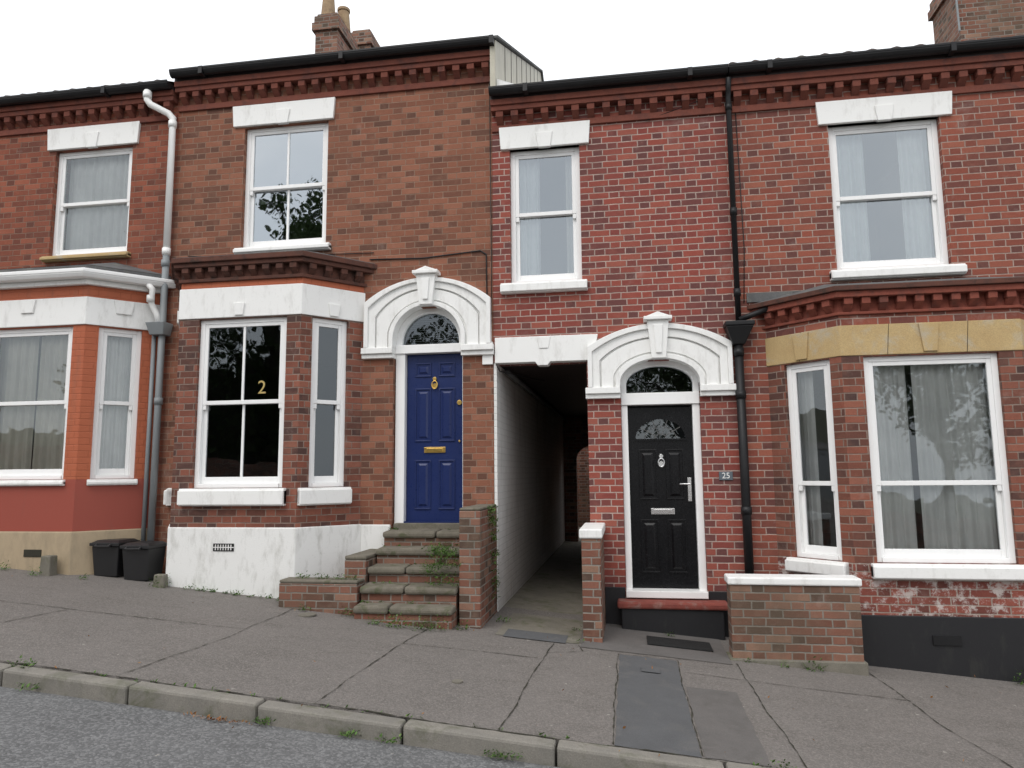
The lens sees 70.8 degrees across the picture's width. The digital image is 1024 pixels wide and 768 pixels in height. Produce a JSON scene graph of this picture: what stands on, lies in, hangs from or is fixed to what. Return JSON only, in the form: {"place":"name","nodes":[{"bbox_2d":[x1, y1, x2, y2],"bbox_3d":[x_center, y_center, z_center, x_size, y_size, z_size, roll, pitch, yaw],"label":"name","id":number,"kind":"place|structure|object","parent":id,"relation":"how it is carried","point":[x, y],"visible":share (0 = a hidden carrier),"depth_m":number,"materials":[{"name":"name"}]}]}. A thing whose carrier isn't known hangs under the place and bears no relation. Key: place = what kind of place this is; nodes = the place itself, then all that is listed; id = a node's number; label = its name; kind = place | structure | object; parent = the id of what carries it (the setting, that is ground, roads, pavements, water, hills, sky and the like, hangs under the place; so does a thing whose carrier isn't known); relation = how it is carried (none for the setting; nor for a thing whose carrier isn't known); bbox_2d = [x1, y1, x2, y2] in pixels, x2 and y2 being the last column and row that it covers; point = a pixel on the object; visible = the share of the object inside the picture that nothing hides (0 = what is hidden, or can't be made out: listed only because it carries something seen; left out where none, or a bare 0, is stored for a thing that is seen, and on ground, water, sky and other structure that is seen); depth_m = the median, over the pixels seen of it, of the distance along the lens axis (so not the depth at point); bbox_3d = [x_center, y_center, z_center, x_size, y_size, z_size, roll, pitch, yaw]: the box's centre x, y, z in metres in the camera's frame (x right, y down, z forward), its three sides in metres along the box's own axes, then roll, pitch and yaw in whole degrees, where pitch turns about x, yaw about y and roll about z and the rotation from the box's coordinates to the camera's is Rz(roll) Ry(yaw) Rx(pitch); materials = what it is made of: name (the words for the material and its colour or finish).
{"place":"outdoors","nodes":[
{"label":"outdoors","id":0,"kind":"place"},
{"bbox_2d":[0,686,559,767],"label":"road","id":1,"kind":"structure","parent":0,"point":[41,730],"depth_m":4.10,"materials":[{"name":"asphalt"}]},
{"bbox_2d":[0,0,934,96],"label":"sky","id":2,"kind":"structure","parent":0,"point":[46,45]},
{"bbox_2d":[0,567,1023,767],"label":"pavement","id":3,"kind":"structure","parent":0,"point":[517,673],"depth_m":5.42,"materials":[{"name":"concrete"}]},
{"bbox_2d":[0,528,147,574],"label":"bay plinth","id":4,"kind":"structure","parent":3,"relation":"on","point":[72,551],"depth_m":8.13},
{"bbox_2d":[0,479,149,530],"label":"bay base","id":5,"kind":"object","parent":4,"relation":"on","point":[75,505],"visible":0.78,"depth_m":8.24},
{"bbox_2d":[0,324,157,479],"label":"bay wall","id":6,"kind":"structure","parent":3,"relation":"on","point":[80,419],"depth_m":8.36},
{"bbox_2d":[0,336,39,469],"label":"curtain","id":7,"kind":"object","parent":6,"relation":"hanging from","point":[18,367],"depth_m":8.62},
{"bbox_2d":[0,327,72,479],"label":"window frame","id":8,"kind":"object","parent":6,"relation":"attached to","point":[27,474],"visible":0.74,"depth_m":8.41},
{"bbox_2d":[32,335,68,468],"bbox_3d":[-5.362,0.232,8.529,0.560,1.778,0.056,-2,-7,9],"label":"curtain","id":9,"kind":"object","parent":6,"relation":"hanging from","point":[49,437],"visible":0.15,"depth_m":8.54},
{"bbox_2d":[0,296,159,336],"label":"bay lintel","id":10,"kind":"structure","parent":6,"relation":"on","point":[87,310],"depth_m":8.50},
{"bbox_2d":[0,285,159,304],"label":"bay frieze","id":11,"kind":"object","parent":6,"relation":"on","point":[74,291],"visible":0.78,"depth_m":8.56,"materials":[{"name":"orange brick"}]},
{"bbox_2d":[0,279,160,293],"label":"bay cornice","id":12,"kind":"structure","parent":11,"relation":"on","point":[43,284],"depth_m":8.52,"materials":[{"name":"white paint"}]},
{"bbox_2d":[0,272,175,288],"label":"bay gutter","id":13,"kind":"object","parent":12,"relation":"on","point":[60,276],"visible":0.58,"depth_m":8.43,"materials":[{"name":"white paint"}]},
{"bbox_2d":[99,336,131,468],"bbox_3d":[-4.746,0.242,8.659,0.322,1.778,0.054,5,-9,-37],"label":"curtain","id":14,"kind":"object","parent":6,"relation":"hanging from","point":[114,417],"depth_m":8.65,"materials":[{"name":"fabric"}]},
{"bbox_2d":[90,327,141,478],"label":"window frame","id":15,"kind":"object","parent":6,"relation":"attached to","point":[126,472],"visible":0.98,"depth_m":8.55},
{"bbox_2d":[89,538,139,576],"bbox_3d":[-4.542,1.974,8.207,0.367,0.400,0.404,-2,-7,9],"label":"recycling bin","id":16,"kind":"object","parent":3,"relation":"on","point":[107,557],"visible":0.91,"depth_m":8.09,"materials":[{"name":"plastic"}]},
{"bbox_2d":[120,541,166,580],"bbox_3d":[-4.153,1.986,8.102,0.356,0.410,0.392,-2,-7,9],"label":"recycling bin","id":17,"kind":"object","parent":3,"relation":"on","point":[143,560],"visible":0.94,"depth_m":7.99,"materials":[{"name":"plastic"}]},
{"bbox_2d":[166,524,361,597],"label":"bay plinth","id":18,"kind":"structure","parent":3,"relation":"on","point":[260,561],"depth_m":7.76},
{"bbox_2d":[170,487,360,527],"bbox_3d":[-2.917,1.375,8.088,2.340,0.419,0.550,-2,-7,9],"label":"bay base","id":19,"kind":"object","parent":18,"relation":"on","point":[291,514],"visible":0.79,"depth_m":7.84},
{"bbox_2d":[177,488,285,505],"bbox_3d":[-3.034,1.232,7.854,1.230,0.188,0.180,-2,-7,9],"label":"window sill","id":20,"kind":"structure","parent":19,"relation":"attached to","point":[237,497],"depth_m":7.76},
{"bbox_2d":[172,314,362,488],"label":"bay wall","id":21,"kind":"structure","parent":3,"relation":"on","point":[296,442],"depth_m":8.02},
{"bbox_2d":[194,317,286,487],"bbox_3d":[-2.999,0.205,8.045,1.060,1.888,0.102,-2,-7,9],"label":"window frame","id":22,"kind":"object","parent":21,"relation":"attached to","point":[201,480],"visible":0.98,"depth_m":8.04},
{"bbox_2d":[178,283,364,328],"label":"bay lintel","id":23,"kind":"structure","parent":21,"relation":"on","point":[279,299],"depth_m":8.12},
{"bbox_2d":[181,277,363,292],"bbox_3d":[-2.940,-1.102,8.395,2.340,0.069,0.550,-2,-7,9],"label":"bay frieze","id":24,"kind":"object","parent":21,"relation":"on","point":[272,282],"visible":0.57,"depth_m":8.16,"materials":[{"name":"orange brick"}]},
{"bbox_2d":[179,273,366,296],"bbox_3d":[-2.941,-1.158,8.387,2.412,0.039,0.580,-2,-7,9],"label":"bay cornice moulding","id":25,"kind":"object","parent":24,"relation":"on","point":[261,277],"visible":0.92,"depth_m":8.14,"materials":[{"name":"ceramic"}]},
{"bbox_2d":[181,263,364,283],"bbox_3d":[-2.942,-1.236,8.410,2.350,0.120,0.554,-2,-7,9],"label":"bay frieze back","id":26,"kind":"object","parent":25,"relation":"on","point":[303,267],"visible":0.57,"depth_m":8.16,"materials":[{"name":"ceramic"}]},
{"bbox_2d":[175,262,362,289],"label":"bay dentils","id":27,"kind":"object","parent":26,"relation":"attached to","point":[186,273],"visible":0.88,"depth_m":8.14,"materials":[{"name":"ceramic"}]},
{"bbox_2d":[174,257,373,280],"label":"bay cornice","id":28,"kind":"structure","parent":26,"relation":"on","point":[257,262],"depth_m":8.11,"materials":[{"name":"ceramic"}]},
{"bbox_2d":[171,250,376,279],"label":"bay cornice top","id":29,"kind":"structure","parent":28,"relation":"on","point":[270,255],"depth_m":8.09,"materials":[{"name":"ceramic"}]},
{"bbox_2d":[308,318,346,486],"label":"window frame","id":30,"kind":"object","parent":21,"relation":"attached to","point":[336,479],"visible":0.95,"depth_m":8.14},
{"bbox_2d":[279,581,363,615],"bbox_3d":[-1.913,2.262,7.234,0.820,0.530,0.210,-2,-7,9],"label":"brickwork","id":31,"kind":"object","parent":3,"relation":"on","point":[330,598],"visible":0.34,"depth_m":7.14,"materials":[{"name":"brick"}]},
{"bbox_2d":[158,67,494,573],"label":"front wall","id":32,"kind":"structure","parent":3,"relation":"on","point":[408,174],"depth_m":8.56,"materials":[{"name":"brick"}]},
{"bbox_2d":[206,326,337,476],"bbox_3d":[-2.629,0.459,10.067,2.180,1.920,3.200,-2,-7,9],"label":"room interior","id":33,"kind":"object","parent":32,"relation":"attached to","point":[261,445],"visible":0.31,"depth_m":10.13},
{"bbox_2d":[233,97,335,127],"bbox_3d":[-2.820,-3.344,8.957,1.349,0.282,0.150,-2,-7,9],"label":"window lintel","id":34,"kind":"structure","parent":32,"relation":"attached to","point":[287,112],"depth_m":8.89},
{"bbox_2d":[243,123,327,247],"bbox_3d":[-2.765,-2.429,8.912,1.100,1.570,0.102,-2,-7,9],"label":"window frame","id":35,"kind":"object","parent":32,"relation":"attached to","point":[251,190],"visible":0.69,"depth_m":8.91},
{"bbox_2d":[254,133,322,241],"bbox_3d":[-2.577,-2.287,10.069,1.340,1.810,2.240,-2,-7,9],"label":"window glass","id":36,"kind":"object","parent":32,"relation":"attached to","point":[306,205],"visible":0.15,"depth_m":10.09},
{"bbox_2d":[174,49,489,112],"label":"dentil cornice","id":37,"kind":"structure","parent":32,"relation":"attached to","point":[316,77],"depth_m":8.78,"materials":[{"name":"brick"}]},
{"bbox_2d":[363,277,491,348],"bbox_3d":[-0.966,-0.820,8.335,1.490,0.800,0.210,-2,-7,9],"label":"door arch","id":38,"kind":"structure","parent":32,"relation":"attached to","point":[389,310],"depth_m":8.28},
{"bbox_2d":[394,308,462,522],"bbox_3d":[-0.936,0.344,8.295,0.825,2.480,0.160,-2,-7,9],"label":"door frame","id":39,"kind":"object","parent":32,"relation":"attached to","point":[403,351],"visible":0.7,"depth_m":8.30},
{"bbox_2d":[406,353,462,520],"bbox_3d":[-0.881,0.607,8.293,0.672,1.916,0.064,-2,-7,9],"label":"door leaf","id":40,"kind":"object","parent":39,"relation":"in","point":[434,480],"visible":0.98,"depth_m":8.27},
{"bbox_3d":[1.807,-4.028,12.855,2.640,2.330,9.400,-2,-7,9],"label":"roof","id":41,"kind":"object","parent":32,"relation":"on","visible":0},
{"bbox_2d":[490,40,541,85],"bbox_3d":[0.512,-4.282,13.107,0.062,2.920,9.380,-2,-7,9],"label":"gable boarding","id":42,"kind":"object","parent":41,"relation":"attached to","point":[502,58],"visible":0.45,"depth_m":9.30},
{"bbox_2d":[488,64,727,96],"bbox_3d":[1.051,-3.398,8.116,2.660,0.095,0.137,-2,-7,9],"label":"gutter","id":43,"kind":"object","parent":41,"relation":"attached to","point":[688,73],"visible":1,"depth_m":8.07,"materials":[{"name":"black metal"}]},
{"bbox_2d":[353,529,458,630],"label":"stone steps","id":44,"kind":"structure","parent":3,"relation":"on","point":[398,568],"depth_m":7.19,"materials":[{"name":"stone"}]},
{"bbox_2d":[459,507,496,628],"bbox_3d":[-0.338,1.938,7.419,0.210,1.290,0.898,-2,-7,9],"label":"brickwork","id":45,"kind":"object","parent":3,"relation":"on","point":[477,602],"visible":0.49,"depth_m":7.03,"materials":[{"name":"brick"}]},
{"bbox_2d":[0,527,1023,767],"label":"weeds","id":46,"kind":"object","parent":3,"relation":"on","point":[390,740],"visible":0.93,"depth_m":6.66,"materials":[{"name":"green plant"}]},
{"bbox_2d":[581,534,605,642],"bbox_3d":[0.824,2.057,7.216,0.180,1.080,0.898,-2,-7,9],"label":"brickwork","id":47,"kind":"object","parent":3,"relation":"on","point":[593,595],"visible":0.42,"depth_m":6.79,"materials":[{"name":"brick"}]},
{"bbox_2d":[492,95,744,599],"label":"front wall","id":48,"kind":"structure","parent":3,"relation":"on","point":[656,234],"depth_m":8.00,"materials":[{"name":"brick"}]},
{"bbox_2d":[519,159,540,275],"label":"curtain","id":49,"kind":"object","parent":48,"relation":"hanging from","point":[529,198],"visible":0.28,"depth_m":8.47,"materials":[{"name":"fabric"}]},
{"bbox_2d":[499,120,589,151],"bbox_3d":[0.379,-2.862,8.377,1.059,0.282,0.150,-2,-7,9],"label":"window lintel","id":50,"kind":"structure","parent":48,"relation":"attached to","point":[555,135],"depth_m":8.31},
{"bbox_2d":[510,147,581,282],"bbox_3d":[0.394,-1.931,8.336,0.810,1.600,0.102,-2,-7,9],"label":"window frame","id":51,"kind":"object","parent":48,"relation":"attached to","point":[517,215],"visible":0.88,"depth_m":8.32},
{"bbox_2d":[495,334,597,366],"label":"passage lintel","id":52,"kind":"structure","parent":48,"relation":"attached to","point":[543,351],"depth_m":8.02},
{"bbox_2d":[539,157,566,274],"bbox_3d":[0.583,-1.789,9.493,1.050,1.840,2.240,-2,-7,9],"label":"room interior","id":53,"kind":"object","parent":48,"relation":"attached to","point":[553,233],"visible":0.15,"depth_m":10.61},
{"bbox_2d":[490,78,725,132],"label":"dentil cornice","id":54,"kind":"structure","parent":48,"relation":"attached to","point":[652,95],"depth_m":8.17,"materials":[{"name":"brick"}]},
{"bbox_2d":[587,323,733,387],"bbox_3d":[1.596,-0.309,7.856,1.530,0.680,0.210,-2,-7,9],"label":"door arch","id":55,"kind":"structure","parent":48,"relation":"attached to","point":[705,356],"depth_m":7.79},
{"bbox_2d":[620,361,706,589],"bbox_3d":[1.625,0.964,7.802,0.856,2.460,0.160,-2,-7,9],"label":"door frame","id":56,"kind":"object","parent":48,"relation":"attached to","point":[662,399],"visible":0.93,"depth_m":7.77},
{"bbox_2d":[628,407,697,587],"bbox_3d":[1.628,1.214,7.810,0.682,1.926,0.064,-2,-7,9],"label":"door leaf","id":57,"kind":"object","parent":56,"relation":"in","point":[664,550],"visible":1,"depth_m":7.78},
{"bbox_2d":[723,77,767,573],"bbox_3d":[2.488,-0.497,7.609,0.470,5.815,0.205,-2,-7,9],"label":"drainpipe","id":58,"kind":"object","parent":48,"relation":"attached to","point":[738,330],"visible":0.98,"depth_m":7.56,"materials":[{"name":"black metal"}]},
{"bbox_2d":[622,609,724,639],"bbox_3d":[1.643,2.507,7.384,1.020,0.414,0.177,-2,-7,9],"label":"door step base","id":59,"kind":"object","parent":3,"relation":"on","point":[704,623],"visible":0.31,"depth_m":7.30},
{"bbox_2d":[617,598,727,610],"bbox_3d":[1.653,2.271,7.454,1.110,0.070,0.320,-2,-7,9],"label":"door step","id":60,"kind":"object","parent":59,"relation":"on","point":[672,604],"depth_m":7.33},
{"bbox_2d":[727,584,863,661],"bbox_3d":[2.547,2.257,6.519,1.110,0.880,0.230,-2,-7,9],"label":"brickwork","id":61,"kind":"object","parent":3,"relation":"on","point":[787,622],"visible":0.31,"depth_m":6.42,"materials":[{"name":"brick"}]},
{"bbox_2d":[724,573,861,586],"bbox_3d":[2.541,1.784,6.568,1.150,0.069,0.250,-2,-7,9],"label":"coping","id":62,"kind":"object","parent":61,"relation":"on","point":[792,579],"visible":1,"depth_m":6.47,"materials":[{"name":"white paint"}]},
{"bbox_2d":[726,651,868,675],"bbox_3d":[2.544,2.623,6.464,1.160,0.340,0.290,-2,-7,9],"label":"wall footing","id":63,"kind":"object","parent":3,"relation":"on","point":[854,668],"depth_m":6.31,"materials":[{"name":"concrete"}]},
{"bbox_2d":[731,69,1023,573],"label":"front wall","id":64,"kind":"structure","parent":3,"relation":"on","point":[787,202],"depth_m":7.66,"materials":[{"name":"brick"}]},
{"bbox_2d":[836,134,870,261],"bbox_3d":[3.675,-1.989,7.914,0.403,1.630,0.055,-2,-7,9],"label":"curtain","id":65,"kind":"object","parent":64,"relation":"hanging from","point":[854,228],"visible":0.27,"depth_m":7.91,"materials":[{"name":"fabric"}]},
{"bbox_2d":[812,365,924,548],"bbox_3d":[4.337,0.950,8.873,2.600,1.980,3.200,-2,-7,9],"label":"room interior","id":66,"kind":"object","parent":64,"relation":"attached to","point":[828,515],"visible":0.09,"depth_m":10.35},
{"bbox_2d":[728,34,1023,66],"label":"roof","id":67,"kind":"structure","parent":64,"relation":"on","point":[892,47],"depth_m":7.67,"materials":[{"name":"tile"}]},
{"bbox_2d":[728,35,1023,73],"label":"gutter","id":68,"kind":"object","parent":67,"relation":"attached to","point":[949,49],"visible":0.98,"depth_m":7.62,"materials":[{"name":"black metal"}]},
{"bbox_2d":[927,0,1023,43],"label":"chimney","id":69,"kind":"object","parent":67,"relation":"on","point":[983,19],"visible":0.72,"depth_m":11.35,"materials":[{"name":"brick"}]},
{"bbox_2d":[731,51,1023,113],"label":"dentil cornice","id":70,"kind":"structure","parent":64,"relation":"attached to","point":[997,66],"depth_m":7.73,"materials":[{"name":"brick"}]},
{"bbox_2d":[727,47,1023,77],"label":"fascia board","id":71,"kind":"object","parent":70,"relation":"on","point":[892,61],"visible":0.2,"depth_m":7.71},
{"bbox_2d":[815,91,951,127],"bbox_3d":[4.002,-2.953,7.799,1.379,0.272,0.150,-2,-7,9],"label":"window lintel","id":72,"kind":"structure","parent":64,"relation":"attached to","point":[880,110],"depth_m":7.74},
{"bbox_2d":[862,132,905,260],"bbox_3d":[4.201,-1.870,8.914,1.360,1.870,2.240,-2,-7,9],"label":"room interior","id":73,"kind":"object","parent":64,"relation":"attached to","point":[885,217],"visible":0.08,"depth_m":9.37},
{"bbox_2d":[828,119,948,269],"bbox_3d":[4.012,-2.012,7.757,1.120,1.630,0.102,-2,-7,9],"label":"window frame","id":74,"kind":"object","parent":64,"relation":"attached to","point":[935,194],"visible":0.88,"depth_m":7.72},
{"bbox_2d":[829,263,967,280],"bbox_3d":[4.020,-1.159,7.555,1.310,0.108,0.190,-2,-7,9],"label":"window sill","id":75,"kind":"structure","parent":64,"relation":"attached to","point":[900,272],"depth_m":7.48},
{"bbox_2d":[896,129,934,258],"bbox_3d":[4.404,-2.011,7.796,0.358,1.630,0.057,-2,-7,9],"label":"curtain","id":76,"kind":"object","parent":64,"relation":"hanging from","point":[913,161],"visible":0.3,"depth_m":7.81,"materials":[{"name":"fabric"}]},
{"bbox_2d":[768,350,1023,563],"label":"bay wall","id":77,"kind":"structure","parent":3,"relation":"on","point":[855,496],"depth_m":6.88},
{"bbox_2d":[797,371,822,545],"bbox_3d":[3.037,0.773,7.394,0.050,1.948,0.199,4,-8,-31],"label":"curtain","id":78,"kind":"object","parent":77,"relation":"hanging from","point":[808,429],"visible":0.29,"depth_m":7.38,"materials":[{"name":"fabric"}]},
{"bbox_2d":[786,360,841,560],"bbox_3d":[3.046,0.751,7.215,0.500,1.948,0.102,-10,-12,53],"label":"window frame","id":79,"kind":"object","parent":77,"relation":"attached to","point":[805,549],"visible":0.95,"depth_m":7.27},
{"bbox_2d":[765,319,1023,365],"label":"bay lintel","id":80,"kind":"structure","parent":77,"relation":"attached to","point":[905,338],"depth_m":6.92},
{"bbox_2d":[766,308,1023,338],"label":"bay frieze","id":81,"kind":"object","parent":77,"relation":"on","point":[966,315],"visible":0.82,"depth_m":6.95,"materials":[{"name":"brick"}]},
{"bbox_2d":[764,290,1023,324],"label":"bay dentils","id":82,"kind":"object","parent":81,"relation":"attached to","point":[991,297],"visible":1,"depth_m":6.92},
{"bbox_2d":[751,283,1023,314],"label":"bay cornice","id":83,"kind":"structure","parent":82,"relation":"on","point":[926,291],"depth_m":6.89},
{"bbox_2d":[747,277,1023,309],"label":"bay cornice top","id":84,"kind":"structure","parent":83,"relation":"on","point":[892,286],"depth_m":6.88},
{"bbox_2d":[754,277,1009,303],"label":"bay roof","id":85,"kind":"structure","parent":84,"relation":"on","point":[816,288],"depth_m":7.27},
{"bbox_2d":[765,292,1019,325],"bbox_3d":[4.022,-0.751,7.207,2.771,0.130,0.574,-2,-7,9],"label":"bay frieze back","id":86,"kind":"object","parent":85,"relation":"attached to","point":[838,306],"visible":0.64,"depth_m":6.97,"materials":[{"name":"red ceramic"}]},
{"bbox_2d":[873,365,917,548],"bbox_3d":[3.641,0.716,6.984,0.432,1.948,0.055,-2,-7,9],"label":"curtain","id":87,"kind":"object","parent":77,"relation":"hanging from","point":[898,517],"visible":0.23,"depth_m":6.98,"materials":[{"name":"fabric"}]},
{"bbox_2d":[863,353,1015,563],"bbox_3d":[4.004,0.693,6.825,1.200,1.948,0.102,-2,-7,9],"label":"window frame","id":88,"kind":"object","parent":77,"relation":"attached to","point":[1004,553],"visible":0.98,"depth_m":6.76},
{"bbox_2d":[910,363,998,548],"bbox_3d":[4.239,0.699,6.889,0.684,1.948,0.057,-2,-7,9],"label":"curtain","id":89,"kind":"object","parent":77,"relation":"hanging from","point":[952,423],"visible":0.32,"depth_m":6.89,"materials":[{"name":"fabric"}]},
{"bbox_2d":[861,615,1023,682],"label":"bay plinth","id":90,"kind":"structure","parent":3,"relation":"on","point":[991,648],"depth_m":6.53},
{"bbox_2d":[778,556,1023,617],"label":"bay base","id":91,"kind":"object","parent":90,"relation":"on","point":[969,598],"visible":0.44,"depth_m":6.61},
{"bbox_2d":[871,563,1023,580],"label":"window sill","id":92,"kind":"structure","parent":91,"relation":"on","point":[974,572],"depth_m":6.54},
{"bbox_2d":[494,363,564,610],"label":"passage wall","id":93,"kind":"structure","parent":0,"point":[529,465],"depth_m":9.96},
{"bbox_2d":[503,527,582,614],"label":"passage floor","id":94,"kind":"structure","parent":0,"point":[553,583],"depth_m":9.68,"materials":[{"name":"concrete"}]},
{"bbox_2d":[502,364,587,417],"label":"passage ceiling","id":95,"kind":"structure","parent":0,"point":[560,389],"depth_m":10.21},
{"bbox_2d":[563,417,588,541],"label":"passage end arch","id":96,"kind":"structure","parent":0,"point":[575,436],"depth_m":16.10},
{"bbox_2d":[626,367,691,578],"bbox_3d":[1.780,1.027,8.769,0.936,2.530,0.800,-2,-7,9],"label":"hall interior","id":97,"kind":"object","parent":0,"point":[656,379],"depth_m":8.50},
{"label":"ground","id":98,"kind":"structure","parent":0,"visible":0},
{"bbox_2d":[0,98,179,540],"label":"front wall","id":99,"kind":"structure","parent":98,"relation":"on","point":[29,166],"depth_m":9.28,"materials":[{"name":"brick"}]},
{"bbox_2d":[0,90,178,136],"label":"dentil cornice","id":100,"kind":"structure","parent":99,"relation":"attached to","point":[57,111],"depth_m":9.31,"materials":[{"name":"brick"}]},
{"bbox_2d":[5,79,173,95],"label":"roof","id":101,"kind":"structure","parent":99,"relation":"on","point":[172,82],"depth_m":9.28,"materials":[{"name":"tile"}]},
{"bbox_2d":[0,79,172,105],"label":"gutter","id":102,"kind":"object","parent":101,"relation":"attached to","point":[107,91],"visible":1,"depth_m":9.16,"materials":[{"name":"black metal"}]},
{"bbox_2d":[52,147,132,255],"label":"window frame","id":103,"kind":"object","parent":99,"relation":"attached to","point":[62,206],"visible":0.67,"depth_m":9.34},
{"bbox_2d":[47,121,140,151],"bbox_3d":[-5.406,-3.189,9.359,1.329,0.302,0.150,-2,-7,9],"label":"window lintel","id":104,"kind":"structure","parent":99,"relation":"attached to","point":[97,136],"depth_m":9.29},
{"bbox_2d":[65,155,128,249],"bbox_3d":[-5.360,-2.335,9.426,0.999,1.401,0.057,-2,-7,9],"label":"curtain","id":105,"kind":"object","parent":99,"relation":"hanging from","point":[99,179],"visible":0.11,"depth_m":9.44,"materials":[{"name":"fabric"}]},
{"bbox_2d":[141,89,176,540],"bbox_3d":[-4.376,-0.723,8.735,0.440,5.970,0.232,-2,-7,9],"label":"drainpipe","id":106,"kind":"object","parent":99,"relation":"attached to","point":[160,327],"visible":0.95,"depth_m":8.69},
{"bbox_2d":[0,663,768,767],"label":"kerb","id":107,"kind":"structure","parent":98,"relation":"on","point":[477,741],"depth_m":4.36,"materials":[{"name":"concrete"}]},
{"bbox_3d":[-1.541,-4.571,13.466,4.090,2.340,9.400,-2,-7,9],"label":"roof","id":108,"kind":"object","parent":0,"visible":0},
{"bbox_2d":[169,34,494,78],"bbox_3d":[-2.237,-3.927,8.716,4.110,0.095,0.137,-2,-7,9],"label":"gutter","id":109,"kind":"object","parent":108,"relation":"attached to","point":[342,56],"visible":1,"depth_m":8.66,"materials":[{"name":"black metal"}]},
{"bbox_2d":[312,0,357,53],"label":"chimney","id":110,"kind":"object","parent":108,"relation":"on","point":[331,30],"visible":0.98,"depth_m":13.09,"materials":[{"name":"brick"}]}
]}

